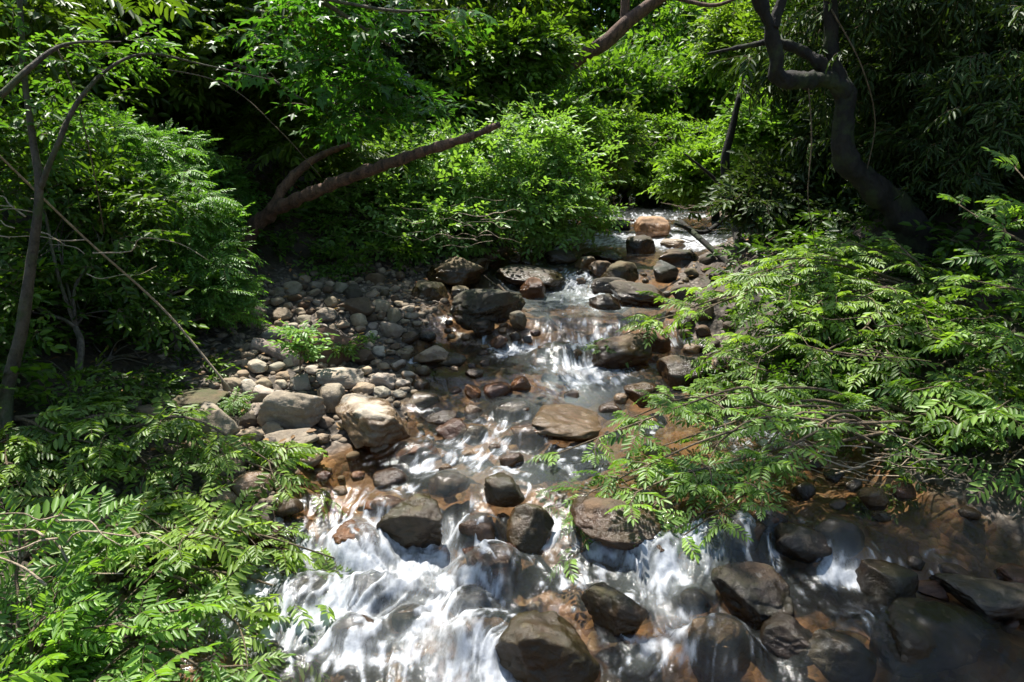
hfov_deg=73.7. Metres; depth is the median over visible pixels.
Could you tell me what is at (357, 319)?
river stone
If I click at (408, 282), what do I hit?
river stone
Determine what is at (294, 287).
river stone
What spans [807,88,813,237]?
liana
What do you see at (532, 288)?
river boulder
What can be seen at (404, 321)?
river stone
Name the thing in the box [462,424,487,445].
river stone
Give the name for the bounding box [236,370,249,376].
river stone
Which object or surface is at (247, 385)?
river stone
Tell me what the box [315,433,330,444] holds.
river stone
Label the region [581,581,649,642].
river boulder
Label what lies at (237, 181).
round shrub
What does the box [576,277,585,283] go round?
river stone
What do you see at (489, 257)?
river stone
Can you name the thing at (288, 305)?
river stone
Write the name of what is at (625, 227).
river boulder
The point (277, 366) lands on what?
river stone
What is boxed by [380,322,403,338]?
river stone
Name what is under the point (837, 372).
leafy shrub
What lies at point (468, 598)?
river boulder
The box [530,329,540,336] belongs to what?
river stone
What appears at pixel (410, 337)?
river stone
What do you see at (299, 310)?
river stone
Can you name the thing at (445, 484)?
river stone
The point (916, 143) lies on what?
dark tree
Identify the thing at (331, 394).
river boulder
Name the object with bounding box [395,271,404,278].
river stone
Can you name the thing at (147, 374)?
shrub
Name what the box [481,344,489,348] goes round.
river stone
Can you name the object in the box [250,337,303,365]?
stone
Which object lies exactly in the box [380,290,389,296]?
river stone
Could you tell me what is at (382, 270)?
river stone
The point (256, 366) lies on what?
river stone
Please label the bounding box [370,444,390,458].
river stone
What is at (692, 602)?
river stone
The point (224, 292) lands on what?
fine leafed shrub
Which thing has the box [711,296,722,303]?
river stone
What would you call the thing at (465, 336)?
river stone
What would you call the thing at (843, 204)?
tree
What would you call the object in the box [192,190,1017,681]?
stream water
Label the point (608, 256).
river stone
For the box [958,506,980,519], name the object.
river stone
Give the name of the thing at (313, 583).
river stone
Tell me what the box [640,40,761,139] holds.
tree
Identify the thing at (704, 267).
river stone
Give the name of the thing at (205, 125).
leafy shrub
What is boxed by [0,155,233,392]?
dry cane
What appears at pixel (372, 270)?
river stone
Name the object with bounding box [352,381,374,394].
river stone
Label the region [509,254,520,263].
river stone
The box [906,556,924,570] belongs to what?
river stone
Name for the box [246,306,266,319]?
river stone
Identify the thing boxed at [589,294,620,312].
river stone
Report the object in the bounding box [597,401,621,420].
river stone
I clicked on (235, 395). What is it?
river stone
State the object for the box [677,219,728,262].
fallen branch
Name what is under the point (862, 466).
dead branch
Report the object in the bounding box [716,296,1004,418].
dead branch
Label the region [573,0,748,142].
tree
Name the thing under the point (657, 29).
tree
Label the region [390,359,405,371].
river stone
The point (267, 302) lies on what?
river stone
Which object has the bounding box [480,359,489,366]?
river stone
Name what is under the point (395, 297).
river stone
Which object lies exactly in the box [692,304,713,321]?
river stone
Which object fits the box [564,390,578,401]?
river stone
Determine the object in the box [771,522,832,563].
river stone
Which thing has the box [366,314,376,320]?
river stone
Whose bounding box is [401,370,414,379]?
river stone
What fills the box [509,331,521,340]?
river stone
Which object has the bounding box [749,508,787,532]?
river stone
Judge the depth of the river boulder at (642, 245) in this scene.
14.35 m
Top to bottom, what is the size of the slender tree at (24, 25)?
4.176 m
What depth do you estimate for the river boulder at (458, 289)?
11.39 m
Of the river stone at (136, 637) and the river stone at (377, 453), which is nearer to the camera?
the river stone at (136, 637)
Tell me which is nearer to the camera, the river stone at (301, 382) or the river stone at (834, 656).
the river stone at (834, 656)
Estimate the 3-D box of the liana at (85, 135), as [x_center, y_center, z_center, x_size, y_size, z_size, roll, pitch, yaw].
[-3.577,-1.657,5.766,0.123,1.517,0.441,-3,15,-11]
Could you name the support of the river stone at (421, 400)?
on the ground
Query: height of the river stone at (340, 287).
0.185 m
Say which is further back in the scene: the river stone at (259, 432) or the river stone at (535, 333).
the river stone at (535, 333)
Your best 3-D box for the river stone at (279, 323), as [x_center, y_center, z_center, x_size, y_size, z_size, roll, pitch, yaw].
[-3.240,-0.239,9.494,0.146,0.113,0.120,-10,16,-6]
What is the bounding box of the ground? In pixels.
[0,99,1023,681]
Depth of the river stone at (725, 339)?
9.25 m
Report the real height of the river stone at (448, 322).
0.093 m
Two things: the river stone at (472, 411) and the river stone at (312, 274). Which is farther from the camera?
the river stone at (312, 274)
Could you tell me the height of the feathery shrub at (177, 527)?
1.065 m
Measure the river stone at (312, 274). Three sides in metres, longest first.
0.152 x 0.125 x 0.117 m
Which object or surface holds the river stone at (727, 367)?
on the ground
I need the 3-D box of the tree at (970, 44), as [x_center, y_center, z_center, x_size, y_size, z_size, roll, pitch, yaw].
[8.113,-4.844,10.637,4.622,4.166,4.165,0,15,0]
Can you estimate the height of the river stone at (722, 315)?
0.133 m
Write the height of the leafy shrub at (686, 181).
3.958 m
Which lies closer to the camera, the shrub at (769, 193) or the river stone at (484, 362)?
the river stone at (484, 362)
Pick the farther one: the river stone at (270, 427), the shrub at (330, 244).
the shrub at (330, 244)
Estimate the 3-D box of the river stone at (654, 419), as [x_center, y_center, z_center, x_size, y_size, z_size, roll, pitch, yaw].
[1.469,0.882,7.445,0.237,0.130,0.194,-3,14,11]
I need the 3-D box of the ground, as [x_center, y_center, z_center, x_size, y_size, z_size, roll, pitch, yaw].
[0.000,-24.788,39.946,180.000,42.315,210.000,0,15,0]
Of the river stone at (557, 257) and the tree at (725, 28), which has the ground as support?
the tree at (725, 28)
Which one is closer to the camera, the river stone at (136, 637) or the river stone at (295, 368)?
the river stone at (136, 637)
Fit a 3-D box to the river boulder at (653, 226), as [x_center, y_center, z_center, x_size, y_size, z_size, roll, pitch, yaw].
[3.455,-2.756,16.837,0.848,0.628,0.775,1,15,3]
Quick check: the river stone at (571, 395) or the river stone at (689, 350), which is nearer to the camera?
the river stone at (571, 395)
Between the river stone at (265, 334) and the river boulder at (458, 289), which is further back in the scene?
the river boulder at (458, 289)
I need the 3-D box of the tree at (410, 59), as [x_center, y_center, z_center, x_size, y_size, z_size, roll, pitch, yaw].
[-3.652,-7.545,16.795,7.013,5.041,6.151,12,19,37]
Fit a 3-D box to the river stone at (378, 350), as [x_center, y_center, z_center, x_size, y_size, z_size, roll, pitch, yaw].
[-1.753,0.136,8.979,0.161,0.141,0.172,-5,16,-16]
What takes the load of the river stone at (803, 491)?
in the stream water
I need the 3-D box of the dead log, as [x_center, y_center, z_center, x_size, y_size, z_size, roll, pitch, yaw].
[-2.121,-1.989,10.077,4.970,2.226,1.142,7,17,26]
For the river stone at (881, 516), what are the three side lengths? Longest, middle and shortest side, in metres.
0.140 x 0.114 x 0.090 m
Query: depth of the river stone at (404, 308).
10.24 m
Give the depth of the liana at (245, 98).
8.34 m
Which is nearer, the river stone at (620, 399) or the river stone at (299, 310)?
the river stone at (620, 399)
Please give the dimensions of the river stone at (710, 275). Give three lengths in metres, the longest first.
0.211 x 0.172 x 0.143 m
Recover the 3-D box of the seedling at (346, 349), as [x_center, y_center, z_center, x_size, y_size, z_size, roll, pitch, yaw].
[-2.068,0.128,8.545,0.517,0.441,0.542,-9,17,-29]
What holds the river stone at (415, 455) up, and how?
on the stream water
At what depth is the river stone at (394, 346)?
9.23 m
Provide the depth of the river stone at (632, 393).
7.85 m
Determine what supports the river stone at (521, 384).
on the stream water
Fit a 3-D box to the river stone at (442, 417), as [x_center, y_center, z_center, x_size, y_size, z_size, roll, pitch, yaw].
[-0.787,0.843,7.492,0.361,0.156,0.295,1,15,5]
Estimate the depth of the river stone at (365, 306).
9.77 m
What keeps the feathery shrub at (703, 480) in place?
on the ground
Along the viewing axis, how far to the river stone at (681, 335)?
9.74 m
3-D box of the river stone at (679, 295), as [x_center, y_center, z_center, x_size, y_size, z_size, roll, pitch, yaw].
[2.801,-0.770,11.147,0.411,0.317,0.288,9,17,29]
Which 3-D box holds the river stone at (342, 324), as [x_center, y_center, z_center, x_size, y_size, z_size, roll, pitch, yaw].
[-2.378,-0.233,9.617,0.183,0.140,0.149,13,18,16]
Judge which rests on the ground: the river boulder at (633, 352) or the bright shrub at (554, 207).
the bright shrub at (554, 207)
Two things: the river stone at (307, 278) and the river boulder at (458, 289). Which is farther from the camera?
the river boulder at (458, 289)
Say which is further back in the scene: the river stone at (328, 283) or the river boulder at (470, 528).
the river stone at (328, 283)
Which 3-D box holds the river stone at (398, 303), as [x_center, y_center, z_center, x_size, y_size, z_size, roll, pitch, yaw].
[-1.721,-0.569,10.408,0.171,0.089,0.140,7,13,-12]
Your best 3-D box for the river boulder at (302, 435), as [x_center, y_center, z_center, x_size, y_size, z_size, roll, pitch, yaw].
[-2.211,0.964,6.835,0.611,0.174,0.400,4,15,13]
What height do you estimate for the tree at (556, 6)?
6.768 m
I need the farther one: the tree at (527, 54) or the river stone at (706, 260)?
the tree at (527, 54)
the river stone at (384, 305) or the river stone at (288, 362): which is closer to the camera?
the river stone at (288, 362)
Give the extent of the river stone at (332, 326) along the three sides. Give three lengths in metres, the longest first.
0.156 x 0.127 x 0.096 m
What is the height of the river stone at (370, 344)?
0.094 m
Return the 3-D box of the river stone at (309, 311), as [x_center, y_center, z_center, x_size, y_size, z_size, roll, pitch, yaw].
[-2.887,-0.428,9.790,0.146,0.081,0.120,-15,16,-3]
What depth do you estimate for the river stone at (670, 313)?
10.11 m
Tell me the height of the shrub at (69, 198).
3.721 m
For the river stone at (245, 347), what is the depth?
8.37 m
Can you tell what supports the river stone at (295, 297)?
on the ground
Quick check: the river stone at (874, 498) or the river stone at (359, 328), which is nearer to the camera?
the river stone at (874, 498)
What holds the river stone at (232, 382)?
on the ground
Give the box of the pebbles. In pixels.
[43,242,521,625]
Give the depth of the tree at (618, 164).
18.18 m
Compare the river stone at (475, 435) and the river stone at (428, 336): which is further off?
the river stone at (428, 336)
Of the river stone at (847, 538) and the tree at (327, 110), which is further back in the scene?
the tree at (327, 110)
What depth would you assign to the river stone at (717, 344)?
9.35 m
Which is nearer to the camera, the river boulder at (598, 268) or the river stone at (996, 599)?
the river stone at (996, 599)
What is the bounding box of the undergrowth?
[0,84,1023,478]
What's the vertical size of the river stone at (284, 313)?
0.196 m
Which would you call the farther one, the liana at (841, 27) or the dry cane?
the liana at (841, 27)
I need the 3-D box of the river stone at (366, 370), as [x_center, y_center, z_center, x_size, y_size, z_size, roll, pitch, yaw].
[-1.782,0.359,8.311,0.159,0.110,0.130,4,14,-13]
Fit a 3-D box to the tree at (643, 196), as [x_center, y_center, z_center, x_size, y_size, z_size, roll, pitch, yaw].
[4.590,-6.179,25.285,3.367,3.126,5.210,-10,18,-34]
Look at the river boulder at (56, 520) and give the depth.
5.19 m
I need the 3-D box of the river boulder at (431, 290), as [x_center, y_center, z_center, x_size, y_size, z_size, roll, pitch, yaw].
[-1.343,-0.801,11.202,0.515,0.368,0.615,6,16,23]
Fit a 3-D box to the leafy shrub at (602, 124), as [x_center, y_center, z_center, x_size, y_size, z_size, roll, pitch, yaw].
[2.813,-5.152,19.987,3.891,4.045,13.012,7,17,25]
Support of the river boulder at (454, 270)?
on the ground
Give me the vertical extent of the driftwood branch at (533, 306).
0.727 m
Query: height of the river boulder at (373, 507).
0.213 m
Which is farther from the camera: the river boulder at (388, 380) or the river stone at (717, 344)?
the river stone at (717, 344)
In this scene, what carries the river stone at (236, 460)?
on the ground
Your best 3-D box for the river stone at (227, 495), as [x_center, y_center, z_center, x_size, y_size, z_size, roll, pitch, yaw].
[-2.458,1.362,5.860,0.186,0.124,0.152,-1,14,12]
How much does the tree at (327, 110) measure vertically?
5.229 m
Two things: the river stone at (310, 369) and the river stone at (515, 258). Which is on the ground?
the river stone at (310, 369)
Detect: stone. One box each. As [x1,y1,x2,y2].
[13,574,42,596]
[52,463,88,488]
[110,468,131,480]
[114,399,141,410]
[129,620,151,639]
[132,404,168,423]
[180,491,197,497]
[217,450,246,470]
[217,491,236,505]
[220,377,241,391]
[229,391,241,398]
[230,440,245,453]
[230,470,273,502]
[233,402,250,413]
[235,428,263,442]
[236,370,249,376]
[239,358,248,367]
[239,414,257,427]
[240,379,256,395]
[241,342,250,351]
[241,352,254,358]
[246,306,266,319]
[246,523,283,547]
[247,359,267,372]
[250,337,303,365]
[250,385,273,401]
[255,356,267,360]
[256,378,272,387]
[260,327,280,339]
[261,298,269,304]
[261,421,283,434]
[267,361,285,372]
[270,297,284,305]
[272,307,292,320]
[274,320,283,326]
[274,379,287,388]
[274,497,303,517]
[276,371,289,380]
[279,574,329,613]
[283,281,302,293]
[283,302,293,308]
[283,358,293,366]
[286,323,297,328]
[287,294,302,301]
[289,373,310,390]
[293,366,304,371]
[295,308,304,313]
[297,315,310,324]
[297,452,322,469]
[298,302,309,308]
[299,275,310,282]
[303,297,312,301]
[305,308,314,313]
[305,365,317,374]
[307,288,320,295]
[309,281,322,288]
[310,270,317,276]
[312,299,320,304]
[314,307,336,321]
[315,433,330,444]
[316,367,364,388]
[316,471,330,481]
[318,417,332,428]
[322,286,333,292]
[324,296,338,306]
[325,281,333,285]
[327,323,336,329]
[331,613,376,647]
[333,485,347,495]
[334,282,347,292]
[336,320,349,328]
[337,297,375,315]
[342,284,362,298]
[345,574,391,616]
[350,313,367,325]
[351,471,365,481]
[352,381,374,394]
[354,277,363,282]
[355,325,365,331]
[361,366,371,374]
[363,265,375,273]
[363,341,373,348]
[365,273,384,284]
[365,290,379,297]
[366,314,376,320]
[367,322,377,328]
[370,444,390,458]
[371,286,379,290]
[372,468,407,491]
[373,299,390,312]
[373,346,384,356]
[373,386,391,397]
[377,267,385,273]
[377,312,386,319]
[377,362,389,369]
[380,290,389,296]
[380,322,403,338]
[385,338,394,343]
[387,308,401,321]
[388,280,397,284]
[389,285,400,292]
[389,343,400,349]
[390,294,399,300]
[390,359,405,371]
[391,611,423,632]
[392,389,406,398]
[394,301,402,306]
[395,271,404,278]
[395,348,415,360]
[395,379,410,389]
[395,441,440,465]
[400,319,410,324]
[400,331,418,344]
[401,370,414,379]
[402,305,414,311]
[403,312,411,318]
[404,280,412,284]
[409,391,439,409]
[411,379,429,391]
[412,321,422,326]
[413,345,449,367]
[414,365,430,376]
[418,331,435,341]
[424,410,456,424]
[428,472,470,497]
[436,352,466,367]
[436,418,466,444]
[438,463,451,472]
[444,328,451,333]
[445,320,452,325]
[447,333,455,338]
[449,387,461,394]
[451,366,457,371]
[460,449,475,459]
[461,334,470,339]
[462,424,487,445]
[464,384,480,402]
[464,404,482,418]
[465,368,483,378]
[468,363,475,368]
[480,350,487,355]
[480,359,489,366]
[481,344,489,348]
[482,250,500,264]
[483,381,512,404]
[484,472,524,507]
[488,444,502,455]
[490,335,507,349]
[495,264,564,288]
[498,327,505,332]
[499,323,507,327]
[499,452,523,470]
[505,503,553,558]
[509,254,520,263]
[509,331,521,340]
[510,376,530,392]
[521,259,531,264]
[522,335,531,343]
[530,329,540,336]
[536,342,584,364]
[544,250,577,264]
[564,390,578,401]
[575,256,595,270]
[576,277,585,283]
[586,250,623,262]
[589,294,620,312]
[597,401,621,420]
[613,393,628,405]
[615,427,627,436]
[624,382,660,407]
[638,417,657,428]
[653,260,678,283]
[658,249,698,267]
[662,290,671,297]
[665,310,676,318]
[671,284,695,300]
[674,315,694,328]
[678,329,690,337]
[678,590,710,614]
[682,344,700,355]
[684,268,698,277]
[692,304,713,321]
[695,325,710,336]
[696,337,720,352]
[699,255,715,264]
[701,265,710,271]
[708,273,718,280]
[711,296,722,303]
[711,517,765,551]
[714,365,724,374]
[720,314,732,321]
[722,321,734,328]
[722,335,741,348]
[725,356,753,375]
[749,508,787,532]
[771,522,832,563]
[790,481,815,501]
[805,458,823,471]
[807,629,876,681]
[814,516,864,559]
[823,469,844,483]
[829,498,846,510]
[845,478,862,492]
[857,487,888,510]
[869,597,984,677]
[871,510,890,522]
[890,482,916,500]
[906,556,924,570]
[929,573,1023,624]
[938,562,969,575]
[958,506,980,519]
[993,563,1023,582]
[1000,618,1018,633]
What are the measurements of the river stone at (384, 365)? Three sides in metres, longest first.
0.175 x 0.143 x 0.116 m
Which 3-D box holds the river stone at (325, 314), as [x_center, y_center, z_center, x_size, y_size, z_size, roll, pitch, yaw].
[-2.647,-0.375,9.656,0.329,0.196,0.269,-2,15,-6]
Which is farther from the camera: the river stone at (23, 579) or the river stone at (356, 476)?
the river stone at (356, 476)
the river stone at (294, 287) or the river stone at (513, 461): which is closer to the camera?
the river stone at (513, 461)
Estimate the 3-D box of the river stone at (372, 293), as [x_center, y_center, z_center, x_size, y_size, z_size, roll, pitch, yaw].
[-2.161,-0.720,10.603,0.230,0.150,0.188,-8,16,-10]
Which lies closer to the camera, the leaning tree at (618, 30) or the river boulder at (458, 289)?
the river boulder at (458, 289)
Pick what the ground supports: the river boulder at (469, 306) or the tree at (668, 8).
the tree at (668, 8)
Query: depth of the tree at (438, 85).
15.18 m
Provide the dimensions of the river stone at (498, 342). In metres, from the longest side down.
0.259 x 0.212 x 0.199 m
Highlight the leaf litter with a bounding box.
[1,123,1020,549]
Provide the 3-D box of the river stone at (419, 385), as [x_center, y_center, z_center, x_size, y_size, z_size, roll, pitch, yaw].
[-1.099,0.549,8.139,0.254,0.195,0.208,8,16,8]
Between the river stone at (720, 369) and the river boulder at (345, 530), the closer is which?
the river boulder at (345, 530)
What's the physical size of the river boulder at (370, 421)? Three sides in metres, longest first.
0.841 x 0.688 x 0.490 m
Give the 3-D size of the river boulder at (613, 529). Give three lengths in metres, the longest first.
0.786 x 0.642 x 0.314 m
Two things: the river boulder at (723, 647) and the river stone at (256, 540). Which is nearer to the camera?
the river boulder at (723, 647)
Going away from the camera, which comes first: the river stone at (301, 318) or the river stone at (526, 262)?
the river stone at (301, 318)
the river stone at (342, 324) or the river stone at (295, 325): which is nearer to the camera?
the river stone at (295, 325)
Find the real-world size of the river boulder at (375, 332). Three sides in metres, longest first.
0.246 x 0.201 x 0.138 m
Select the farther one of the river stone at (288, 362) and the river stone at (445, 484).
the river stone at (288, 362)
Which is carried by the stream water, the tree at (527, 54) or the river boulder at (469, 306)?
the river boulder at (469, 306)
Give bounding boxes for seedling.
[263,318,338,374]
[327,336,368,362]
[353,331,379,343]
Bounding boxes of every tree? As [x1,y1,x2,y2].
[0,0,170,159]
[0,0,271,436]
[35,0,305,136]
[78,0,426,189]
[105,0,309,129]
[208,0,499,156]
[241,25,403,127]
[326,0,481,116]
[366,43,537,178]
[408,0,600,216]
[422,0,590,78]
[525,78,660,191]
[526,0,734,111]
[527,23,697,158]
[559,0,637,41]
[571,0,743,133]
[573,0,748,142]
[588,0,751,27]
[589,130,696,208]
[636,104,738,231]
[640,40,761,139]
[674,93,745,243]
[679,0,870,94]
[707,0,943,189]
[707,0,1023,264]
[709,69,804,172]
[798,135,926,238]
[865,93,992,218]
[924,0,1022,84]
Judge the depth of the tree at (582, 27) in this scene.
30.53 m
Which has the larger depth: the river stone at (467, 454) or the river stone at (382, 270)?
the river stone at (382, 270)
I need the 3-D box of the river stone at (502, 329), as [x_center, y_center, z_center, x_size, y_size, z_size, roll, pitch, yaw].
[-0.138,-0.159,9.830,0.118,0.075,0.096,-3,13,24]
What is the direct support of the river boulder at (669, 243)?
on the stream water
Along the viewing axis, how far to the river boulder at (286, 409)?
6.91 m
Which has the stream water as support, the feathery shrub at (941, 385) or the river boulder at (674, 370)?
the river boulder at (674, 370)
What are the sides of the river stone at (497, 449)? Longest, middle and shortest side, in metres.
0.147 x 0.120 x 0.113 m
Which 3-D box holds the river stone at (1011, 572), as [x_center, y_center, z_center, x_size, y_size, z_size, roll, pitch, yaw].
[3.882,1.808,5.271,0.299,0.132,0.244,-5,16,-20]
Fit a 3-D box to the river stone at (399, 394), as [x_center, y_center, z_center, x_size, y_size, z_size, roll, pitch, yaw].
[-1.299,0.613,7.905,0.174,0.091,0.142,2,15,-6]
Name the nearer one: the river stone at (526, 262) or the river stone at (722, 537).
the river stone at (722, 537)
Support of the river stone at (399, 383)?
on the ground
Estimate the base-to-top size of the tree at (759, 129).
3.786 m
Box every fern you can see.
[216,386,256,416]
[241,440,326,470]
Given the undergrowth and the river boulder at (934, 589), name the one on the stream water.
the river boulder at (934, 589)
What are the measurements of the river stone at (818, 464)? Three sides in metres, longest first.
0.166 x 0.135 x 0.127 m
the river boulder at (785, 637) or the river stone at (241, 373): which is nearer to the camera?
the river boulder at (785, 637)
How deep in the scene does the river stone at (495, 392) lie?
8.03 m
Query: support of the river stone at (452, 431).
on the stream water
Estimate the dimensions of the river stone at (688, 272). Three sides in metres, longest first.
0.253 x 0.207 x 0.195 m
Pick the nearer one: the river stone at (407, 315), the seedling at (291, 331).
the seedling at (291, 331)
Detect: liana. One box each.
[55,44,104,232]
[157,68,320,175]
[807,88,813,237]
[831,9,875,168]
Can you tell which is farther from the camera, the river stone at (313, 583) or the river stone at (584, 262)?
the river stone at (584, 262)
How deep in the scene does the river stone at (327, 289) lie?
10.38 m
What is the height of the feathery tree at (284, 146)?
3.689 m
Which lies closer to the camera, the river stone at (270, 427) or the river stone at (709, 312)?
the river stone at (270, 427)
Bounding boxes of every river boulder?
[29,512,66,534]
[151,388,229,413]
[183,401,239,446]
[184,436,211,450]
[249,403,260,417]
[257,390,325,428]
[262,428,319,448]
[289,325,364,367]
[317,383,344,412]
[332,519,390,573]
[335,394,410,448]
[350,349,374,364]
[363,495,402,516]
[365,330,377,339]
[368,372,395,388]
[376,493,442,555]
[410,281,448,300]
[426,255,484,288]
[449,288,525,330]
[449,586,492,618]
[450,285,468,300]
[453,617,508,677]
[458,512,498,547]
[462,542,521,601]
[469,319,494,335]
[470,258,489,270]
[494,400,532,422]
[495,610,599,681]
[509,311,526,331]
[510,425,547,452]
[520,277,544,302]
[530,404,601,442]
[570,496,663,550]
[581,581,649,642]
[588,260,610,277]
[590,277,625,295]
[592,333,652,373]
[600,260,638,281]
[608,219,630,231]
[609,280,664,309]
[626,235,655,256]
[630,537,673,566]
[633,216,670,237]
[637,328,670,353]
[656,355,716,393]
[660,238,684,248]
[686,614,751,681]
[711,561,794,630]
[760,611,813,667]
[851,559,918,610]
[917,580,949,601]
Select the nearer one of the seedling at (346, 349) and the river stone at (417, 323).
the seedling at (346, 349)
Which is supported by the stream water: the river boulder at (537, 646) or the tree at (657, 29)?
the river boulder at (537, 646)
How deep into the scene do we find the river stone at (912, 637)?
4.50 m
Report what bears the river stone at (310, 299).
on the ground
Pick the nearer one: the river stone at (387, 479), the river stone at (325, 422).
the river stone at (387, 479)
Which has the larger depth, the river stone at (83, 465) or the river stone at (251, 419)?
the river stone at (251, 419)
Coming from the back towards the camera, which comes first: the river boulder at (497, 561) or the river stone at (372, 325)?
the river stone at (372, 325)
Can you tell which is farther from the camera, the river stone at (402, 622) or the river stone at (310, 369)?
the river stone at (310, 369)
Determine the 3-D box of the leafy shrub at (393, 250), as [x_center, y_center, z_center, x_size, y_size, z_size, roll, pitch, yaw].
[-3.589,-2.935,13.489,5.009,3.718,4.851,0,15,0]
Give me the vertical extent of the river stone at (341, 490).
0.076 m
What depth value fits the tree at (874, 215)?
10.25 m
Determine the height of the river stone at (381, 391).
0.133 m
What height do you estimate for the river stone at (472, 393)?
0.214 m
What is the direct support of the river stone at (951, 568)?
in the stream water
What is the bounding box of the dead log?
[236,122,500,264]
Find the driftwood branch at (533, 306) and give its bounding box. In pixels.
[484,275,584,333]
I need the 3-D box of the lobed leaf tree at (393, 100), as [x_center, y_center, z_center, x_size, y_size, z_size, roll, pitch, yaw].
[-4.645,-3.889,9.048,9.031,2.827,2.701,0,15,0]
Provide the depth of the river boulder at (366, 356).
8.64 m
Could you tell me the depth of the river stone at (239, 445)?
6.51 m
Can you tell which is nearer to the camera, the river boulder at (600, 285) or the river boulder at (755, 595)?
the river boulder at (755, 595)
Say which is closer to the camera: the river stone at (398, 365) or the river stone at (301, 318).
the river stone at (398, 365)
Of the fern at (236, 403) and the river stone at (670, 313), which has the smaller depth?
the fern at (236, 403)
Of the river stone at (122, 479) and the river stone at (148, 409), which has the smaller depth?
the river stone at (122, 479)
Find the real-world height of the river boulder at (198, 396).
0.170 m
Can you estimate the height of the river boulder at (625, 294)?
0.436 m
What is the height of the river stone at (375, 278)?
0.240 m
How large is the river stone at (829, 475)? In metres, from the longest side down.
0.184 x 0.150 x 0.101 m
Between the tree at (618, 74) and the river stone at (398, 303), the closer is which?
the river stone at (398, 303)
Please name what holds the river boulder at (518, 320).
on the stream water
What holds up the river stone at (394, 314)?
on the ground
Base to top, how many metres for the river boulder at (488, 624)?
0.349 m
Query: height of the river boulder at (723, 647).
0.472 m
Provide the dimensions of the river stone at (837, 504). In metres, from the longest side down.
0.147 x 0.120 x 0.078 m
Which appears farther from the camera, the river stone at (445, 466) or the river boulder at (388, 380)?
the river boulder at (388, 380)
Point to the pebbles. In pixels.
(350, 456)
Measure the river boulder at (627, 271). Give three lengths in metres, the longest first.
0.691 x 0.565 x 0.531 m
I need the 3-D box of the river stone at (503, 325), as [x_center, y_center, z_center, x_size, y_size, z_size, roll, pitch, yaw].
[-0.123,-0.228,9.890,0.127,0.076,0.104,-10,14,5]
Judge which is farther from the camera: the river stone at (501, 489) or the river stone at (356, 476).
the river stone at (356, 476)
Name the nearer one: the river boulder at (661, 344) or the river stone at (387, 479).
the river stone at (387, 479)
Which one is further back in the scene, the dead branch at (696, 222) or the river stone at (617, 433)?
the dead branch at (696, 222)
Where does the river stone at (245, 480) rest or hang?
on the ground
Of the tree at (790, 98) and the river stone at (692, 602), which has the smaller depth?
the river stone at (692, 602)
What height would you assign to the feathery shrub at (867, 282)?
1.688 m
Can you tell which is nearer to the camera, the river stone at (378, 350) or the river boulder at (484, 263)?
the river stone at (378, 350)
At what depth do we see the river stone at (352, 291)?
10.27 m
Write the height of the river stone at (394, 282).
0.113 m
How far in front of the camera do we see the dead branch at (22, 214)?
5.92 m
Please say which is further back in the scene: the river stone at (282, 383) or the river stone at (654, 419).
the river stone at (282, 383)
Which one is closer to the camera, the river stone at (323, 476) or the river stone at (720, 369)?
the river stone at (323, 476)
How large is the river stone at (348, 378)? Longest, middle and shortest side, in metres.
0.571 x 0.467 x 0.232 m
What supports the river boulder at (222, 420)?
on the ground
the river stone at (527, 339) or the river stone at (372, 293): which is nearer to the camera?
the river stone at (527, 339)
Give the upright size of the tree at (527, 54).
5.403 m
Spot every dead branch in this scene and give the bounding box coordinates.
[0,195,208,278]
[0,512,172,585]
[366,197,519,246]
[661,200,737,247]
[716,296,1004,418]
[770,421,1011,494]
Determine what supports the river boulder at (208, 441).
on the ground
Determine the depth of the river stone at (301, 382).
7.73 m
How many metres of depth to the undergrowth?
9.72 m
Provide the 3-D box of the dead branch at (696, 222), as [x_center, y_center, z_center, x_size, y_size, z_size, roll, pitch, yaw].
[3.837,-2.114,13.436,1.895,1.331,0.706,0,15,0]
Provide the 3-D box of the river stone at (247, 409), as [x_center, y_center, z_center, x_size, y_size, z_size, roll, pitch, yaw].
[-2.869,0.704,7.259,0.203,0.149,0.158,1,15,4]
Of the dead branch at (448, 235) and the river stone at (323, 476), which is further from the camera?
the dead branch at (448, 235)
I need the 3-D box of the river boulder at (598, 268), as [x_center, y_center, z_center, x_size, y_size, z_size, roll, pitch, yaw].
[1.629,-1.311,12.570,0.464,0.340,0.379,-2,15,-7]
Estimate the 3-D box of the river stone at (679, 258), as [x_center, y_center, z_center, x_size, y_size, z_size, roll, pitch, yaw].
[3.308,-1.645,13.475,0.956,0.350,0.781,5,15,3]
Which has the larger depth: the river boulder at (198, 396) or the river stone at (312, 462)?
the river boulder at (198, 396)
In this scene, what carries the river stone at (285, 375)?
on the ground
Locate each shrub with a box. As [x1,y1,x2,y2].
[0,82,209,405]
[0,98,273,364]
[0,312,240,463]
[0,392,347,535]
[0,484,296,681]
[21,470,371,681]
[161,84,333,162]
[174,143,274,257]
[252,186,378,281]
[254,98,457,274]
[297,84,637,268]
[515,80,705,222]
[525,373,937,582]
[581,230,975,401]
[683,235,1023,435]
[693,143,841,241]
[837,340,1023,524]
[861,147,1023,507]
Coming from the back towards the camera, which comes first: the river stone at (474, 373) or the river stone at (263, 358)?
the river stone at (474, 373)
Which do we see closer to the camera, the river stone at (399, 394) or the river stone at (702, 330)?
the river stone at (399, 394)
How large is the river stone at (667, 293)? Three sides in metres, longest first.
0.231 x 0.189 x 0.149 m
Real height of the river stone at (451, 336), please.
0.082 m
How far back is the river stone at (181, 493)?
5.81 m
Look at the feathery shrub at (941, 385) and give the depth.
6.39 m
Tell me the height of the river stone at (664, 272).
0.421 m
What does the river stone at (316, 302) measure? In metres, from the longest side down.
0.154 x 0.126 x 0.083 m
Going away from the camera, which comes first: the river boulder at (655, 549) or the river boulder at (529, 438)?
the river boulder at (655, 549)

